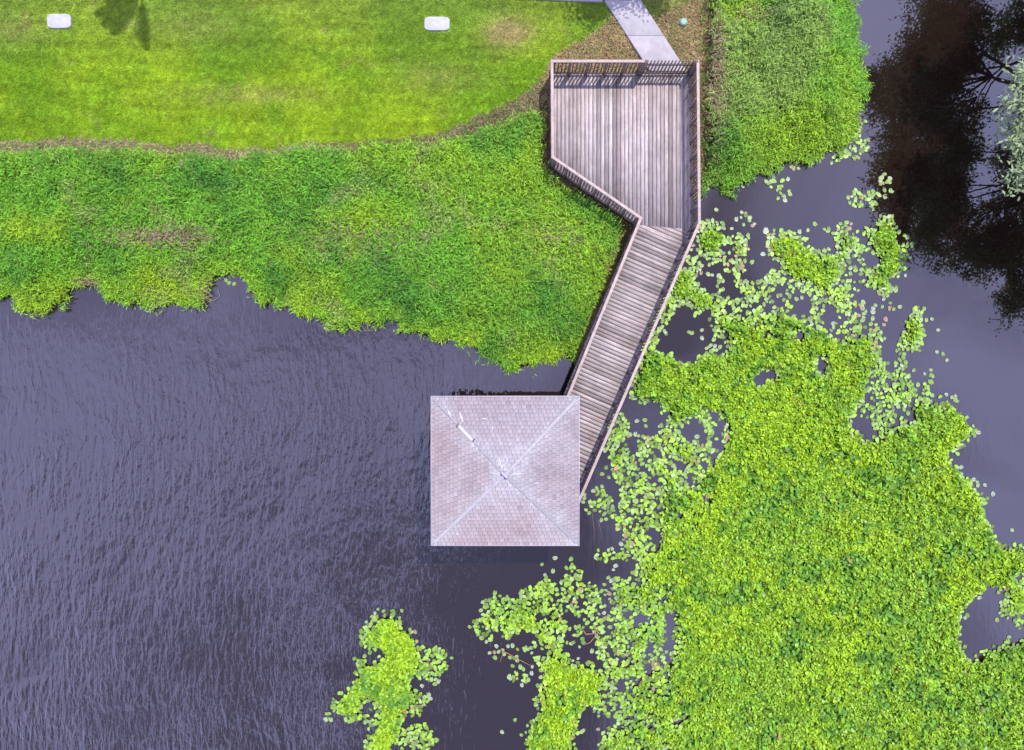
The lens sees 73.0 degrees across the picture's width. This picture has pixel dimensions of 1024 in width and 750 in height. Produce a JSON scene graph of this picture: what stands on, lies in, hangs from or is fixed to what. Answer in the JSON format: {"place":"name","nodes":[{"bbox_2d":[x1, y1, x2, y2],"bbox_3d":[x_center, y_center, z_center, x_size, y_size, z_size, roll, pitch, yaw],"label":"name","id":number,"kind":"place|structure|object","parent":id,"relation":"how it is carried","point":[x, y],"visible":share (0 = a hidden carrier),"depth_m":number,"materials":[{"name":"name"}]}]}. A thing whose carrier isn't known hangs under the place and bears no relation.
{"place":"outdoors","nodes":[
{"label":"outdoors","id":0,"kind":"place"},
{"bbox_2d":[325,609,448,749],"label":"floating island","id":1,"kind":"structure","parent":0,"point":[388,639],"depth_m":25.86,"materials":[{"name":"green plant"}]},
{"bbox_2d":[0,0,859,371],"bbox_3d":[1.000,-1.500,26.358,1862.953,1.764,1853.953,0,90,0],"label":"ground","id":2,"kind":"structure","parent":0,"point":[288,68],"depth_m":25.51,"materials":[{"name":"green plant"}]},
{"bbox_2d":[47,14,71,28],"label":"slab","id":3,"kind":"structure","parent":2,"relation":"on","point":[59,21],"depth_m":25.43,"materials":[{"name":"white concrete"}]},
{"bbox_2d":[0,0,714,309],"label":"dead straw","id":4,"kind":"object","parent":2,"relation":"on","point":[606,35],"visible":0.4,"depth_m":25.49,"materials":[{"name":"brown plant"}]},
{"bbox_2d":[679,18,687,26],"bbox_3d":[6.307,-12.982,25.508,0.300,0.225,0.300,0,90,0],"label":"valve cover","id":5,"kind":"object","parent":4,"relation":"on","point":[683,22],"visible":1,"depth_m":25.40,"materials":[{"name":"green plastic"}]},
{"bbox_2d":[424,17,449,30],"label":"slab","id":6,"kind":"structure","parent":2,"relation":"on","point":[436,23],"depth_m":25.43,"materials":[{"name":"white concrete"}]},
{"bbox_2d":[549,59,700,500],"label":"boardwalk","id":7,"kind":"structure","parent":2,"relation":"on","point":[666,150],"depth_m":25.20,"materials":[{"name":"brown wood"}]},
{"bbox_2d":[990,55,1023,200],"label":"shoreline tree","id":8,"kind":"object","parent":2,"relation":"on","point":[1015,138],"visible":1,"depth_m":21.88,"materials":[{"name":"green plant"}]},
{"bbox_2d":[0,0,1023,749],"bbox_3d":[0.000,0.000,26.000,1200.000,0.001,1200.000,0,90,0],"label":"water","id":9,"kind":"structure","parent":0,"point":[216,532],"depth_m":26.00,"materials":[{"name":"black liquid"}]},
{"bbox_2d":[0,106,625,378],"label":"marsh plants","id":10,"kind":"object","parent":9,"relation":"on","point":[429,243],"visible":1,"depth_m":25.17,"materials":[{"name":"green plant"}]},
{"bbox_2d":[431,396,579,545],"bbox_3d":[-0.225,3.145,24.561,4.878,5.878,4.918,0,90,0],"label":"gazebo","id":11,"kind":"object","parent":9,"relation":"in","point":[505,470],"visible":1,"depth_m":22.40,"materials":[{"name":"grey tile"}]},
{"bbox_2d":[472,548,625,749],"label":"lily raft","id":12,"kind":"object","parent":9,"relation":"on","point":[554,727],"visible":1,"depth_m":25.93,"materials":[{"name":"green plant"}]},
{"bbox_2d":[582,630,597,644],"bbox_3d":[2.945,9.851,25.957,0.604,0.081,0.593,0,90,0],"label":"dead stem","id":13,"kind":"object","parent":9,"relation":"on","point":[588,634],"visible":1,"depth_m":25.94,"materials":[{"name":"brown plant"}]},
{"bbox_2d":[700,0,875,201],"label":"bank plants","id":14,"kind":"object","parent":9,"relation":"on","point":[826,45],"visible":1,"depth_m":25.12,"materials":[{"name":"green plant"}]},
{"bbox_2d":[584,122,1023,749],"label":"lily mat","id":15,"kind":"object","parent":9,"relation":"on","point":[844,666],"visible":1,"depth_m":25.81,"materials":[{"name":"green plant"}]},
{"bbox_2d":[548,0,602,2],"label":"sidewalk","id":16,"kind":"structure","parent":0,"point":[595,1],"depth_m":25.43,"materials":[{"name":"concrete"}]},
{"bbox_2d":[604,0,684,70],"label":"path","id":17,"kind":"structure","parent":0,"point":[642,31],"depth_m":25.40,"materials":[{"name":"concrete"}]}
]}

